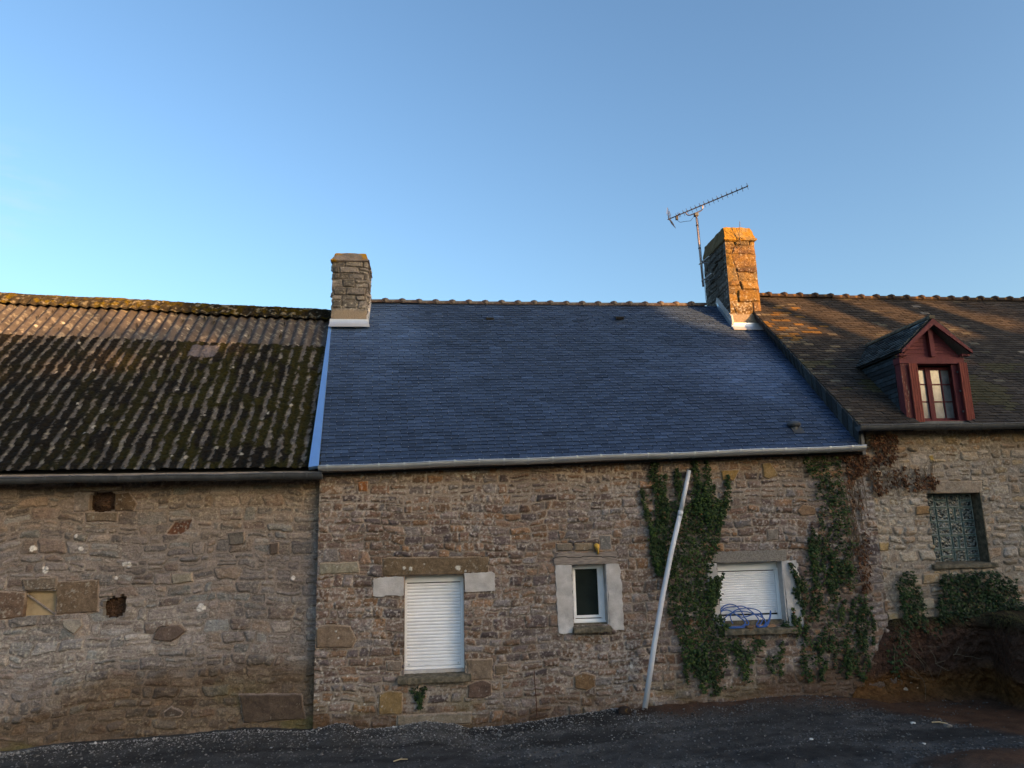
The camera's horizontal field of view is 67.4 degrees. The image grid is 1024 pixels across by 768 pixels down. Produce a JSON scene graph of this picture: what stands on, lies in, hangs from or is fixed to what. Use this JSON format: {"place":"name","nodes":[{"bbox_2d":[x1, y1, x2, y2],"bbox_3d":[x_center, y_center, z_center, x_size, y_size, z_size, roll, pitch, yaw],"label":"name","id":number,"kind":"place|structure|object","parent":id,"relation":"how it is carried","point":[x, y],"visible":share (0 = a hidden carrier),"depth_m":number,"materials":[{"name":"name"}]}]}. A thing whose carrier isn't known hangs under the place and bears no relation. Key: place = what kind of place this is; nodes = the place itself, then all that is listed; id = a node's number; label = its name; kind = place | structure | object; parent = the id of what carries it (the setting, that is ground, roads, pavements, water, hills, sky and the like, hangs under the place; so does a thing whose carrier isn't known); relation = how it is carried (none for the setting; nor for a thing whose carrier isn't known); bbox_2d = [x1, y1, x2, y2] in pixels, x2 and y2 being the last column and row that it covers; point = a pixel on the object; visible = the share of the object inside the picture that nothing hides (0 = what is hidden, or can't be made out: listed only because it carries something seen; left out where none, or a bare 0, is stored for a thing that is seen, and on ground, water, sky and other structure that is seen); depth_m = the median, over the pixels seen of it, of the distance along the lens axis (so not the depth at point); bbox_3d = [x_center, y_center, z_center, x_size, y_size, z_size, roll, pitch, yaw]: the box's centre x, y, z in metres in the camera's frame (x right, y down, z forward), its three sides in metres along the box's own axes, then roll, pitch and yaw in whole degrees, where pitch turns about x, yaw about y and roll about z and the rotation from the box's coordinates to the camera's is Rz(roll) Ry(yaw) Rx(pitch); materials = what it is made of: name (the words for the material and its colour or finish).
{"place":"outdoors","nodes":[
{"label":"outdoors","id":0,"kind":"place"},
{"bbox_2d":[0,695,1023,767],"bbox_3d":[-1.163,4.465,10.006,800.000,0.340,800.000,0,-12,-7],"label":"ground","id":1,"kind":"structure","parent":0,"point":[987,717],"depth_m":9.10,"materials":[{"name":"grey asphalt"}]},
{"bbox_2d":[0,292,331,750],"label":"stone barn","id":2,"kind":"structure","parent":1,"relation":"on","point":[159,500],"depth_m":10.27,"materials":[{"name":"brown stone"}]},
{"bbox_2d":[308,221,896,728],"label":"stone cottage","id":3,"kind":"structure","parent":1,"relation":"on","point":[484,467],"depth_m":10.90,"materials":[{"name":"brown stone"}]},
{"bbox_2d":[409,685,427,710],"bbox_3d":[-1.223,4.107,10.026,0.251,0.313,0.096,0,-12,-7],"label":"ivy","id":4,"kind":"object","parent":3,"relation":"attached to","point":[419,696],"visible":1,"depth_m":10.03,"materials":[{"name":"green plant"}]},
{"bbox_2d":[373,572,494,684],"bbox_3d":[-1.044,3.264,10.351,1.640,1.409,0.356,0,-12,-7],"label":"window","id":5,"kind":"structure","parent":3,"relation":"in","point":[434,604],"depth_m":10.43,"materials":[{"name":"white plastic"}]},
{"bbox_2d":[534,670,536,715],"bbox_3d":[0.312,4.107,10.213,0.031,0.565,0.012,0,-12,-7],"label":"iron rod","id":6,"kind":"object","parent":3,"relation":"attached to","point":[535,693],"visible":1,"depth_m":10.21,"materials":[{"name":"brown metal"}]},
{"bbox_2d":[553,551,623,633],"bbox_3d":[1.045,2.885,10.669,0.958,1.080,0.346,0,-12,-7],"label":"window","id":7,"kind":"structure","parent":3,"relation":"in","point":[595,582],"depth_m":10.65,"materials":[{"name":"grey stone"}]},
{"bbox_2d":[642,470,690,707],"bbox_3d":[2.139,2.746,10.564,1.012,3.136,0.086,3,-13,-22],"label":"pipe","id":8,"kind":"object","parent":3,"relation":"attached to","point":[661,604],"visible":1,"depth_m":10.49,"materials":[{"name":"grey plastic"}]},
{"bbox_2d":[639,460,732,696],"bbox_3d":[2.522,2.643,10.743,1.396,3.322,0.150,0,-12,-7],"label":"ivy","id":9,"kind":"object","parent":3,"relation":"attached to","point":[709,513],"visible":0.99,"depth_m":10.77,"materials":[{"name":"green plant"}]},
{"bbox_2d":[667,183,747,302],"bbox_3d":[4.024,-2.719,15.586,1.673,2.582,0.548,-7,-13,23],"label":"tv aerial","id":10,"kind":"object","parent":3,"relation":"attached to","point":[696,215],"visible":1,"depth_m":15.78,"materials":[{"name":"grey metal"}]},
{"bbox_2d":[721,604,770,628],"bbox_3d":[3.295,3.257,10.807,0.759,0.320,0.170,0,-12,-7],"label":"hose","id":11,"kind":"object","parent":3,"relation":"on","point":[766,624],"visible":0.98,"depth_m":10.82,"materials":[{"name":"blue plastic"}]},
{"bbox_2d":[724,635,785,682],"bbox_3d":[3.375,3.790,10.620,0.905,0.653,0.107,0,-12,-7],"label":"ivy","id":12,"kind":"object","parent":3,"relation":"attached to","point":[742,664],"visible":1,"depth_m":10.62,"materials":[{"name":"green plant"}]},
{"bbox_2d":[706,550,803,635],"bbox_3d":[3.424,2.953,10.926,1.363,1.147,0.355,0,-12,-7],"label":"window","id":13,"kind":"structure","parent":3,"relation":"in","point":[761,580],"depth_m":10.98,"materials":[{"name":"white plastic"}]},
{"bbox_2d":[780,456,876,686],"bbox_3d":[4.459,2.634,10.975,1.431,3.228,0.140,0,-12,-7],"label":"ivy","id":14,"kind":"object","parent":3,"relation":"attached to","point":[813,552],"visible":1,"depth_m":10.91,"materials":[{"name":"green plant"}]},
{"bbox_2d":[618,706,631,714],"bbox_3d":[1.484,4.305,10.122,0.174,0.105,0.144,-6,-17,0],"label":"loose stone","id":15,"kind":"object","parent":1,"relation":"on","point":[624,710],"visible":1,"depth_m":10.06,"materials":[{"name":"stone"}]},
{"bbox_2d":[753,291,1023,690],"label":"stone house","id":16,"kind":"structure","parent":1,"relation":"on","point":[938,379],"depth_m":11.84,"materials":[{"name":"stone"}]},
{"bbox_2d":[837,434,939,593],"bbox_3d":[5.609,1.876,11.276,1.625,2.306,0.120,0,-12,-7],"label":"dry creeper","id":17,"kind":"object","parent":16,"relation":"attached to","point":[881,458],"visible":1,"depth_m":11.38,"materials":[{"name":"brown plant"}]},
{"bbox_2d":[884,571,935,677],"bbox_3d":[5.657,3.412,10.924,0.865,1.463,0.184,0,-12,-7],"label":"ivy","id":18,"kind":"object","parent":16,"relation":"attached to","point":[918,605],"visible":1,"depth_m":10.96,"materials":[{"name":"green plant"}]},
{"bbox_2d":[926,491,998,568],"bbox_3d":[6.628,2.170,11.506,1.020,1.149,0.316,0,-12,-7],"label":"glass block window","id":19,"kind":"structure","parent":16,"relation":"in","point":[958,526],"depth_m":11.57,"materials":[{"name":"glass"}]},
{"bbox_2d":[934,570,1022,634],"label":"ivy","id":20,"kind":"object","parent":16,"relation":"attached to","point":[958,580],"visible":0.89,"depth_m":11.12,"materials":[{"name":"green plant"}]},
{"bbox_2d":[0,0,1023,309],"label":"sky","id":21,"kind":"structure","parent":0,"point":[222,152],"materials":[{"name":"blue"}]},
{"bbox_2d":[852,609,1023,709],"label":"earth bank","id":22,"kind":"structure","parent":0,"point":[995,672],"depth_m":10.82,"materials":[{"name":"soil"}]},
{"bbox_2d":[893,632,980,698],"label":"roots","id":23,"kind":"object","parent":22,"relation":"hanging from","point":[922,660],"visible":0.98,"depth_m":10.74,"materials":[{"name":"brown plant"}]},
{"bbox_2d":[886,610,1023,639],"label":"grass","id":24,"kind":"structure","parent":22,"relation":"on","point":[1013,616],"depth_m":10.62,"materials":[{"name":"green plant"}]},
{"bbox_2d":[938,603,1023,624],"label":"ivy","id":25,"kind":"object","parent":22,"relation":"on","point":[966,615],"visible":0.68,"depth_m":10.95,"materials":[{"name":"green plant"}]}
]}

